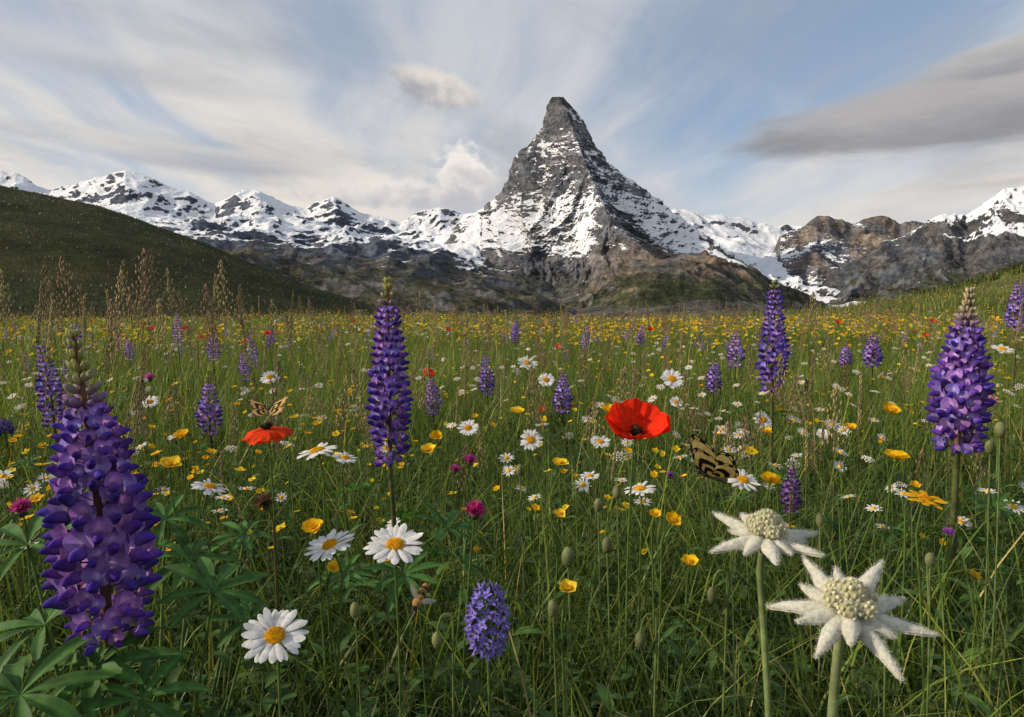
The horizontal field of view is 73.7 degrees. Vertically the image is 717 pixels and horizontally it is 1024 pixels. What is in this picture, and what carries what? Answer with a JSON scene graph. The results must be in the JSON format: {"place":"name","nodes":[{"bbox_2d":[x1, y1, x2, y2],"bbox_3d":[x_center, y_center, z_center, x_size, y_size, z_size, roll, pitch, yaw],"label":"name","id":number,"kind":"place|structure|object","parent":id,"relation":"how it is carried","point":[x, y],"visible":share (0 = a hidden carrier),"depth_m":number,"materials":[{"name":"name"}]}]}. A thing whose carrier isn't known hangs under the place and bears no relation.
{"place":"outdoors","nodes":[
{"label":"outdoors","id":0,"kind":"place"},
{"bbox_2d":[222,246,578,319],"bbox_3d":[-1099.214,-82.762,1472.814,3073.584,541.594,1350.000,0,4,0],"label":"green mountain spur","id":1,"kind":"structure","parent":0,"point":[363,284],"depth_m":1562.64,"materials":[{"name":"stone"}]},
{"bbox_2d":[0,170,864,320],"bbox_3d":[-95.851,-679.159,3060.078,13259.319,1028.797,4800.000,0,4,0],"label":"alpine mountain range","id":2,"kind":"structure","parent":0,"point":[332,231],"depth_m":3680.88,"materials":[{"name":"white snow"}]},
{"bbox_2d":[0,280,1001,348],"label":"clover field","id":3,"kind":"structure","parent":0,"point":[537,322],"depth_m":12.97,"materials":[{"name":"green plant"}]},
{"bbox_2d":[3,285,1018,399],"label":"lupine field","id":4,"kind":"structure","parent":0,"point":[665,338],"depth_m":7.46,"materials":[{"name":"purple plant"}]},
{"bbox_2d":[0,185,1023,712],"bbox_3d":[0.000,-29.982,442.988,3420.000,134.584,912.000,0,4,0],"label":"meadow ground","id":5,"kind":"structure","parent":0,"point":[44,250],"depth_m":122.99,"materials":[{"name":"green plant"}]},
{"bbox_2d":[0,417,36,462],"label":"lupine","id":6,"kind":"object","parent":5,"relation":"on","point":[8,427],"visible":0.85,"depth_m":2.62,"materials":[{"name":"purple plant"}]},
{"bbox_2d":[2,497,60,693],"bbox_3d":[-0.693,0.438,0.989,0.072,0.488,0.046,-3,5,-41],"label":"red clover","id":7,"kind":"object","parent":5,"relation":"on","point":[20,508],"visible":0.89,"depth_m":0.97,"materials":[{"name":"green plant"}]},
{"bbox_2d":[11,336,79,468],"bbox_3d":[-1.421,0.267,2.109,0.238,0.674,0.255,0,4,0],"label":"lupine","id":8,"kind":"object","parent":5,"relation":"on","point":[40,388],"visible":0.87,"depth_m":2.10,"materials":[{"name":"purple plant"}]},
{"bbox_2d":[0,328,272,716],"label":"lupine","id":9,"kind":"object","parent":5,"relation":"on","point":[97,550],"depth_m":0.70,"materials":[{"name":"purple plant"}]},
{"bbox_2d":[142,396,161,489],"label":"daisy","id":10,"kind":"object","parent":5,"relation":"on","point":[152,402],"visible":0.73,"depth_m":2.02,"materials":[{"name":"white plant"}]},
{"bbox_2d":[165,429,187,603],"bbox_3d":[-0.646,0.398,1.320,0.034,0.522,0.055,2,4,26],"label":"buttercup","id":11,"kind":"object","parent":5,"relation":"on","point":[180,433],"visible":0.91,"depth_m":1.32,"materials":[{"name":"yellow plant"}]},
{"bbox_2d":[159,455,211,676],"bbox_3d":[-0.467,0.409,1.003,0.032,0.544,0.083,3,5,36],"label":"buttercup","id":12,"kind":"object","parent":5,"relation":"on","point":[169,463],"visible":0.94,"depth_m":0.97,"materials":[{"name":"yellow plant"}]},
{"bbox_2d":[172,309,205,393],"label":"lupine","id":13,"kind":"object","parent":5,"relation":"on","point":[176,332],"visible":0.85,"depth_m":4.50,"materials":[{"name":"purple plant"}]},
{"bbox_2d":[191,478,233,693],"bbox_3d":[-0.422,0.427,0.998,0.060,0.509,0.084,0,4,0],"label":"daisy","id":14,"kind":"object","parent":5,"relation":"on","point":[209,487],"visible":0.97,"depth_m":0.97,"materials":[{"name":"white plant"}]},
{"bbox_2d":[205,332,223,396],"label":"lupine","id":15,"kind":"object","parent":5,"relation":"on","point":[214,356],"visible":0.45,"depth_m":4.61,"materials":[{"name":"purple plant"}]},
{"bbox_2d":[194,376,253,464],"bbox_3d":[-1.116,0.316,2.654,0.223,0.505,0.164,0,4,0],"label":"lupine","id":16,"kind":"object","parent":5,"relation":"on","point":[203,403],"visible":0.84,"depth_m":2.61,"materials":[{"name":"purple plant"}]},
{"bbox_2d":[235,349,261,400],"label":"lupine","id":17,"kind":"object","parent":5,"relation":"on","point":[244,366],"visible":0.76,"depth_m":4.01,"materials":[{"name":"purple plant"}]},
{"bbox_2d":[241,422,292,612],"bbox_3d":[-0.353,0.386,1.010,0.069,0.589,0.068,0,4,0],"label":"poppy","id":18,"kind":"object","parent":5,"relation":"on","point":[267,432],"visible":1,"depth_m":0.98,"materials":[{"name":"red plant"}]},
{"bbox_2d":[247,395,288,416],"bbox_3d":[-0.343,0.068,0.959,0.057,0.026,0.043,-1,4,-14],"label":"butterfly","id":19,"kind":"object","parent":18,"relation":"attached to","point":[257,405],"visible":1,"depth_m":0.96,"materials":[{"name":"beige"}]},
{"bbox_2d":[253,489,283,716],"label":"withered flower","id":20,"kind":"object","parent":5,"relation":"on","point":[263,501],"visible":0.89,"depth_m":0.89,"materials":[{"name":"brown plant"}]},
{"bbox_2d":[260,371,279,485],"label":"daisy","id":21,"kind":"object","parent":5,"relation":"on","point":[268,375],"visible":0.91,"depth_m":2.01,"materials":[{"name":"white plant"}]},
{"bbox_2d":[241,607,308,716],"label":"daisy","id":22,"kind":"object","parent":5,"relation":"on","point":[266,635],"visible":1,"depth_m":0.60,"materials":[{"name":"white plant"}]},
{"bbox_2d":[296,443,336,701],"bbox_3d":[-0.275,0.402,0.988,0.062,0.560,0.074,-2,4,-22],"label":"daisy","id":23,"kind":"object","parent":5,"relation":"on","point":[319,449],"visible":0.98,"depth_m":0.97,"materials":[{"name":"white plant"}]},
{"bbox_2d":[301,518,359,715],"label":"buttercup","id":24,"kind":"object","parent":5,"relation":"on","point":[311,525],"visible":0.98,"depth_m":0.85,"materials":[{"name":"yellow plant"}]},
{"bbox_2d":[304,529,369,716],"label":"daisy","id":25,"kind":"object","parent":5,"relation":"on","point":[329,544],"visible":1,"depth_m":0.74,"materials":[{"name":"white plant"}]},
{"bbox_2d":[326,559,354,716],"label":"buttercup","id":26,"kind":"object","parent":5,"relation":"on","point":[332,566],"visible":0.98,"depth_m":0.80,"materials":[{"name":"green plant"}]},
{"bbox_2d":[332,452,364,678],"bbox_3d":[-0.265,0.413,1.141,0.040,0.517,0.071,3,5,33],"label":"daisy","id":27,"kind":"object","parent":5,"relation":"on","point":[346,458],"visible":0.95,"depth_m":1.13,"materials":[{"name":"white plant"}]},
{"bbox_2d":[350,601,361,716],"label":"poppy bud","id":28,"kind":"object","parent":5,"relation":"on","point":[355,609],"visible":1,"depth_m":0.68,"materials":[{"name":"green plant"}]},
{"bbox_2d":[363,523,422,716],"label":"daisy","id":29,"kind":"object","parent":5,"relation":"on","point":[394,540],"visible":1,"depth_m":0.65,"materials":[{"name":"white plant"}]},
{"bbox_2d":[307,277,487,689],"bbox_3d":[-0.177,0.269,1.136,0.274,0.805,0.334,0,4,0],"label":"lupine","id":30,"kind":"object","parent":5,"relation":"on","point":[386,390],"visible":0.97,"depth_m":1.09,"materials":[{"name":"purple plant"}]},
{"bbox_2d":[418,586,426,716],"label":"grass stalk","id":31,"kind":"object","parent":5,"relation":"on","point":[422,660],"depth_m":0.67,"materials":[{"name":"green plant"}]},
{"bbox_2d":[406,583,436,614],"bbox_3d":[-0.091,0.232,0.661,0.022,0.027,0.033,3,5,41],"label":"honey bee","id":32,"kind":"object","parent":31,"relation":"attached to","point":[418,601],"visible":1,"depth_m":0.66,"materials":[{"name":"orange fur"}]},
{"bbox_2d":[411,376,441,428],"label":"lupine","id":33,"kind":"object","parent":5,"relation":"on","point":[434,389],"visible":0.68,"depth_m":3.42,"materials":[{"name":"purple plant"}]},
{"bbox_2d":[417,443,441,641],"bbox_3d":[-0.147,0.406,1.263,0.048,0.514,0.094,-1,4,-14],"label":"buttercup","id":34,"kind":"object","parent":5,"relation":"on","point":[428,448],"visible":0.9,"depth_m":1.23,"materials":[{"name":"yellow plant"}]},
{"bbox_2d":[425,430,442,605],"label":"buttercup","id":35,"kind":"object","parent":5,"relation":"on","point":[436,434],"visible":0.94,"depth_m":1.44,"materials":[{"name":"yellow plant"}]},
{"bbox_2d":[432,613,453,716],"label":"poppy bud","id":36,"kind":"object","parent":5,"relation":"on","point":[436,639],"visible":1,"depth_m":0.64,"materials":[{"name":"green plant"}]},
{"bbox_2d":[447,464,465,660],"bbox_3d":[-0.109,0.429,1.351,0.045,0.456,0.070,0,4,0],"label":"red clover","id":37,"kind":"object","parent":5,"relation":"on","point":[454,468],"visible":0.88,"depth_m":1.33,"materials":[{"name":"green plant"}]},
{"bbox_2d":[455,454,476,588],"bbox_3d":[-0.100,0.420,1.329,0.065,0.477,0.040,0,4,0],"label":"red clover","id":38,"kind":"object","parent":5,"relation":"on","point":[470,459],"visible":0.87,"depth_m":1.32,"materials":[{"name":"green plant"}]},
{"bbox_2d":[457,419,478,534],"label":"daisy","id":39,"kind":"object","parent":5,"relation":"on","point":[469,427],"visible":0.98,"depth_m":1.62,"materials":[{"name":"white plant"}]},
{"bbox_2d":[461,499,486,716],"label":"red clover","id":40,"kind":"object","parent":5,"relation":"on","point":[474,509],"visible":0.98,"depth_m":0.89,"materials":[{"name":"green plant"}]},
{"bbox_2d":[462,579,512,716],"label":"bellflower","id":41,"kind":"object","parent":5,"relation":"on","point":[474,630],"visible":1,"depth_m":0.72,"materials":[{"name":"purple plant"}]},
{"bbox_2d":[471,349,513,424],"bbox_3d":[-0.083,0.234,3.352,0.255,0.568,0.141,0,4,0],"label":"lupine","id":42,"kind":"object","parent":5,"relation":"on","point":[483,374],"visible":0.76,"depth_m":3.31,"materials":[{"name":"purple plant"}]},
{"bbox_2d":[0,344,1023,716],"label":"meadow herbs","id":43,"kind":"object","parent":5,"relation":"on","point":[352,708],"visible":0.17,"depth_m":1.23,"materials":[{"name":"green plant"}]},
{"bbox_2d":[0,248,1023,669],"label":"seeding grass stalks","id":44,"kind":"object","parent":5,"relation":"on","point":[114,322],"visible":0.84,"depth_m":2.22,"materials":[{"name":"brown plant"}]},
{"bbox_2d":[506,317,524,368],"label":"lupine","id":45,"kind":"object","parent":5,"relation":"on","point":[515,329],"visible":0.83,"depth_m":6.29,"materials":[{"name":"purple plant"}]},
{"bbox_2d":[510,406,524,534],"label":"buttercup","id":46,"kind":"object","parent":5,"relation":"on","point":[517,409],"visible":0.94,"depth_m":1.63,"materials":[{"name":"yellow plant"}]},
{"bbox_2d":[516,464,525,666],"bbox_3d":[0.014,0.417,1.039,0.014,0.524,0.030,1,4,17],"label":"poppy bud","id":47,"kind":"object","parent":5,"relation":"on","point":[519,469],"visible":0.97,"depth_m":1.02,"materials":[{"name":"green plant"}]},
{"bbox_2d":[517,355,537,482],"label":"daisy","id":48,"kind":"object","parent":5,"relation":"on","point":[526,363],"visible":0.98,"depth_m":2.12,"materials":[{"name":"white plant"}]},
{"bbox_2d":[520,429,542,573],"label":"daisy","id":49,"kind":"object","parent":5,"relation":"on","point":[532,442],"visible":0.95,"depth_m":1.42,"materials":[{"name":"white plant"}]},
{"bbox_2d":[538,373,558,490],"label":"daisy","id":50,"kind":"object","parent":5,"relation":"on","point":[547,378],"visible":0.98,"depth_m":2.32,"materials":[{"name":"white plant"}]},
{"bbox_2d":[548,598,559,716],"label":"poppy bud","id":51,"kind":"object","parent":5,"relation":"on","point":[552,607],"visible":1,"depth_m":0.70,"materials":[{"name":"green plant"}]},
{"bbox_2d":[549,457,568,645],"bbox_3d":[0.081,0.422,1.228,0.040,0.487,0.041,0,4,0],"label":"buttercup","id":52,"kind":"object","parent":5,"relation":"on","point":[559,462],"visible":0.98,"depth_m":1.23,"materials":[{"name":"yellow plant"}]},
{"bbox_2d":[553,508,567,684],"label":"buttercup","id":53,"kind":"object","parent":5,"relation":"on","point":[559,512],"visible":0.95,"depth_m":1.04,"materials":[{"name":"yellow plant"}]},
{"bbox_2d":[549,369,580,451],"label":"lupine","id":54,"kind":"object","parent":5,"relation":"on","point":[567,396],"visible":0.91,"depth_m":3.21,"materials":[{"name":"purple plant"}]},
{"bbox_2d":[558,578,576,716],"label":"buttercup","id":55,"kind":"object","parent":5,"relation":"on","point":[567,586],"visible":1,"depth_m":0.69,"materials":[{"name":"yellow plant"}]},
{"bbox_2d":[561,547,573,716],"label":"poppy bud","id":56,"kind":"object","parent":5,"relation":"on","point":[567,556],"visible":0.99,"depth_m":0.72,"materials":[{"name":"green plant"}]},
{"bbox_2d":[580,471,599,662],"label":"daisy","id":57,"kind":"object","parent":5,"relation":"on","point":[589,475],"visible":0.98,"depth_m":1.33,"materials":[{"name":"white plant"}]},
{"bbox_2d":[594,498,602,716],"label":"poppy bud","id":58,"kind":"object","parent":5,"relation":"on","point":[598,504],"visible":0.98,"depth_m":0.82,"materials":[{"name":"green plant"}]},
{"bbox_2d":[590,435,610,562],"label":"daisy","id":59,"kind":"object","parent":5,"relation":"on","point":[600,441],"visible":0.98,"depth_m":1.42,"materials":[{"name":"white plant"}]},
{"bbox_2d":[602,537,611,692],"bbox_3d":[0.111,0.447,0.790,0.014,0.499,0.031,3,5,35],"label":"poppy bud","id":60,"kind":"object","parent":5,"relation":"on","point":[606,544],"visible":0.96,"depth_m":0.77,"materials":[{"name":"green plant"}]},
{"bbox_2d":[612,485,620,705],"bbox_3d":[0.150,0.429,0.989,0.019,0.506,0.029,0,4,0],"label":"poppy bud","id":61,"kind":"object","parent":5,"relation":"on","point":[616,492],"visible":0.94,"depth_m":0.97,"materials":[{"name":"green plant"}]},
{"bbox_2d":[604,397,670,704],"bbox_3d":[0.174,0.370,0.965,0.090,0.627,0.080,0,4,0],"label":"poppy","id":62,"kind":"object","parent":5,"relation":"on","point":[630,419],"visible":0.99,"depth_m":0.97,"materials":[{"name":"red plant"}]},
{"bbox_2d":[624,481,657,703],"bbox_3d":[0.193,0.432,1.038,0.062,0.492,0.060,-3,5,-37],"label":"daisy","id":63,"kind":"object","parent":5,"relation":"on","point":[639,488],"visible":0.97,"depth_m":1.03,"materials":[{"name":"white plant"}]},
{"bbox_2d":[634,613,657,716],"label":"poppy bud","id":64,"kind":"object","parent":5,"relation":"on","point":[639,639],"visible":1,"depth_m":0.64,"materials":[{"name":"green plant"}]},
{"bbox_2d":[649,508,660,714],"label":"buttercup","id":65,"kind":"object","parent":5,"relation":"on","point":[654,512],"visible":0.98,"depth_m":0.94,"materials":[{"name":"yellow plant"}]},
{"bbox_2d":[652,472,681,610],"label":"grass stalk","id":66,"kind":"object","parent":5,"relation":"on","point":[670,475],"visible":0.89,"depth_m":1.24,"materials":[{"name":"green plant"}]},
{"bbox_2d":[655,511,683,716],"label":"buttercup","id":67,"kind":"object","parent":5,"relation":"on","point":[673,517],"visible":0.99,"depth_m":0.90,"materials":[{"name":"green plant"}]},
{"bbox_2d":[661,369,683,546],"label":"daisy","id":68,"kind":"object","parent":5,"relation":"on","point":[670,378],"visible":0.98,"depth_m":1.71,"materials":[{"name":"white plant"}]},
{"bbox_2d":[662,554,698,716],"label":"buttercup","id":69,"kind":"object","parent":5,"relation":"on","point":[690,559],"visible":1,"depth_m":0.79,"materials":[{"name":"green plant"}]},
{"bbox_2d":[706,569,728,716],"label":"poppy bud","id":70,"kind":"object","parent":5,"relation":"on","point":[711,594],"visible":1,"depth_m":0.68,"materials":[{"name":"green plant"}]},
{"bbox_2d":[696,358,740,419],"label":"lupine","id":71,"kind":"object","parent":5,"relation":"on","point":[710,382],"visible":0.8,"depth_m":3.81,"materials":[{"name":"purple plant"}]},
{"bbox_2d":[716,328,751,410],"bbox_3d":[1.284,0.141,3.961,0.168,0.655,0.190,-3,5,-40],"label":"lupine","id":72,"kind":"object","parent":5,"relation":"on","point":[734,349],"visible":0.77,"depth_m":3.90,"materials":[{"name":"purple plant"}]},
{"bbox_2d":[726,469,760,658],"bbox_3d":[0.359,0.424,1.102,0.050,0.500,0.084,0,4,0],"label":"daisy","id":73,"kind":"object","parent":5,"relation":"on","point":[742,479],"visible":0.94,"depth_m":1.07,"materials":[{"name":"white plant"}]},
{"bbox_2d":[743,471,781,716],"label":"buttercup","id":74,"kind":"object","parent":5,"relation":"on","point":[769,477],"visible":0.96,"depth_m":1.02,"materials":[{"name":"yellow plant"}]},
{"bbox_2d":[753,410,771,511],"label":"daisy","id":75,"kind":"object","parent":5,"relation":"on","point":[766,421],"visible":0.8,"depth_m":1.82,"materials":[{"name":"white plant"}]},
{"bbox_2d":[708,508,825,716],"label":"edelweiss","id":76,"kind":"object","parent":5,"relation":"on","point":[769,534],"visible":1,"depth_m":0.60,"materials":[{"name":"white plant"}]},
{"bbox_2d":[721,279,836,509],"bbox_3d":[0.695,0.207,1.830,0.273,0.833,0.276,-3,5,-36],"label":"lupine","id":77,"kind":"object","parent":5,"relation":"on","point":[771,331],"visible":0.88,"depth_m":1.79,"materials":[{"name":"purple plant"}]},
{"bbox_2d":[719,460,846,635],"bbox_3d":[0.512,0.422,1.328,0.247,0.474,0.101,4,6,43],"label":"lupine","id":78,"kind":"object","parent":5,"relation":"on","point":[786,486],"visible":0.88,"depth_m":1.27,"materials":[{"name":"purple plant"}]},
{"bbox_2d":[816,513,823,716],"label":"poppy bud","id":79,"kind":"object","parent":5,"relation":"on","point":[819,519],"visible":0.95,"depth_m":0.82,"materials":[{"name":"green plant"}]},
{"bbox_2d":[825,343,858,380],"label":"lupine","id":80,"kind":"object","parent":5,"relation":"on","point":[843,359],"visible":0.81,"depth_m":5.00,"materials":[{"name":"purple plant"}]},
{"bbox_2d":[831,423,856,564],"bbox_3d":[0.799,0.393,1.659,0.032,0.485,0.084,0,4,0],"label":"buttercup","id":81,"kind":"object","parent":5,"relation":"on","point":[851,426],"visible":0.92,"depth_m":1.64,"materials":[{"name":"yellow plant"}]},
{"bbox_2d":[765,555,940,716],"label":"edelweiss","id":82,"kind":"object","parent":5,"relation":"on","point":[850,610],"visible":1,"depth_m":0.52,"materials":[{"name":"white plant"}]},
{"bbox_2d":[846,330,890,399],"bbox_3d":[2.212,0.141,4.231,0.257,0.633,0.139,2,4,25],"label":"lupine","id":83,"kind":"object","parent":5,"relation":"on","point":[870,356],"visible":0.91,"depth_m":4.19,"materials":[{"name":"purple plant"}]},
{"bbox_2d":[864,449,910,681],"bbox_3d":[0.535,0.406,0.990,0.038,0.553,0.059,-4,5,-41],"label":"buttercup","id":84,"kind":"object","parent":5,"relation":"on","point":[896,455],"visible":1,"depth_m":0.97,"materials":[{"name":"yellow plant"}]},
{"bbox_2d":[875,401,900,566],"bbox_3d":[0.784,0.369,1.440,0.049,0.562,0.054,3,5,40],"label":"buttercup","id":85,"kind":"object","parent":5,"relation":"on","point":[889,407],"visible":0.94,"depth_m":1.42,"materials":[{"name":"yellow plant"}]},
{"bbox_2d":[872,480,920,712],"bbox_3d":[0.535,0.422,0.964,0.025,0.523,0.078,-1,4,-16],"label":"buttercup","id":86,"kind":"object","parent":5,"relation":"on","point":[915,483],"visible":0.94,"depth_m":0.95,"materials":[{"name":"green plant"}]},
{"bbox_2d":[902,490,948,716],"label":"arnica","id":87,"kind":"object","parent":5,"relation":"on","point":[922,497],"visible":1,"depth_m":0.70,"materials":[{"name":"yellow plant"}]},
{"bbox_2d":[923,553,935,716],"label":"poppy bud","id":88,"kind":"object","parent":5,"relation":"on","point":[930,560],"visible":0.99,"depth_m":0.72,"materials":[{"name":"green plant"}]},
{"bbox_2d":[917,527,978,716],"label":"red clover","id":89,"kind":"object","parent":5,"relation":"on","point":[948,532],"visible":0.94,"depth_m":0.89,"materials":[{"name":"green plant"}]},
{"bbox_2d":[875,287,1023,645],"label":"lupine","id":90,"kind":"object","parent":5,"relation":"on","point":[966,384],"visible":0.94,"depth_m":1.24,"materials":[{"name":"purple plant"}]},
{"bbox_2d":[978,440,995,715],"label":"poppy bud","id":91,"kind":"object","parent":5,"relation":"on","point":[990,447],"visible":0.99,"depth_m":0.87,"materials":[{"name":"green plant"}]},
{"bbox_2d":[988,421,1006,716],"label":"poppy bud","id":92,"kind":"object","parent":5,"relation":"on","point":[1000,430],"visible":1,"depth_m":0.82,"materials":[{"name":"green plant"}]},
{"bbox_2d":[986,344,1014,487],"bbox_3d":[1.578,0.274,2.227,0.076,0.642,0.073,0,4,0],"label":"daisy","id":93,"kind":"object","parent":5,"relation":"on","point":[1001,348],"visible":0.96,"depth_m":2.21,"materials":[{"name":"white plant"}]},
{"bbox_2d":[985,276,1023,421],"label":"lupine","id":94,"kind":"object","parent":5,"relation":"on","point":[1014,308],"visible":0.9,"depth_m":3.19,"materials":[{"name":"purple plant"}]},
{"bbox_2d":[0,263,1023,716],"bbox_3d":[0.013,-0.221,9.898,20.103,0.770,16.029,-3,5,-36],"label":"buttercup field","id":95,"kind":"structure","parent":0,"point":[750,451],"depth_m":1.72,"materials":[{"name":"yellow plant"}]},
{"bbox_2d":[0,320,1023,675],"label":"daisy field","id":96,"kind":"structure","parent":0,"point":[584,484],"depth_m":1.82,"materials":[{"name":"white plant"}]},
{"bbox_2d":[0,267,1023,371],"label":"buttercup field","id":97,"kind":"structure","parent":0,"point":[612,330],"depth_m":10.04,"materials":[{"name":"yellow plant"}]},
{"bbox_2d":[0,0,1023,225],"label":"sky","id":98,"kind":"structure","parent":0,"point":[769,112],"materials":[{"name":"blue"}]},
{"bbox_2d":[80,300,944,384],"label":"poppy field","id":99,"kind":"structure","parent":0,"point":[556,346],"depth_m":7.13,"materials":[{"name":"red plant"}]},
{"bbox_2d":[4,324,1023,673],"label":"clover field","id":100,"kind":"structure","parent":0,"point":[410,502],"depth_m":1.71,"materials":[{"name":"pink plant"}]},
{"bbox_2d":[6,286,1023,353],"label":"daisy field","id":101,"kind":"structure","parent":0,"point":[571,321],"depth_m":14.26,"materials":[{"name":"white plant"}]},
{"bbox_2d":[14,314,1023,578],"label":"yarrow field","id":102,"kind":"structure","parent":0,"point":[232,450],"depth_m":2.80,"materials":[{"name":"white plant"}]},
{"bbox_2d":[430,97,753,290],"bbox_3d":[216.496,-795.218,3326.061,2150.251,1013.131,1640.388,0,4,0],"label":"pyramidal mountain peak","id":103,"kind":"structure","parent":0,"point":[569,205],"depth_m":3286.56,"materials":[{"name":"grey stone"}]},
{"bbox_2d":[563,250,828,311],"bbox_3d":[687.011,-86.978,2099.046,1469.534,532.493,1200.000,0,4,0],"label":"rocky mountain shoulder","id":104,"kind":"object","parent":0,"point":[674,280],"visible":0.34,"depth_m":2013.89},
{"bbox_2d":[684,434,738,485],"bbox_3d":[0.274,0.141,0.931,0.073,0.072,0.043,0,4,0],"label":"butterfly","id":105,"kind":"object","parent":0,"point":[710,465],"visible":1,"depth_m":0.94,"materials":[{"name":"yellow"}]},
{"bbox_2d":[773,216,921,286],"bbox_3d":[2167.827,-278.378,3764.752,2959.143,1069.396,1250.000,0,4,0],"label":"rocky ridge","id":106,"kind":"structure","parent":0,"point":[817,250],"depth_m":3780.73,"materials":[{"name":"grey stone"}]},
{"bbox_2d":[818,186,1023,303],"bbox_3d":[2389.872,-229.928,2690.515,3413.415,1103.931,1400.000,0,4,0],"label":"snow capped mountain","id":107,"kind":"structure","parent":0,"point":[981,240],"depth_m":2688.85,"materials":[{"name":"grey stone"}]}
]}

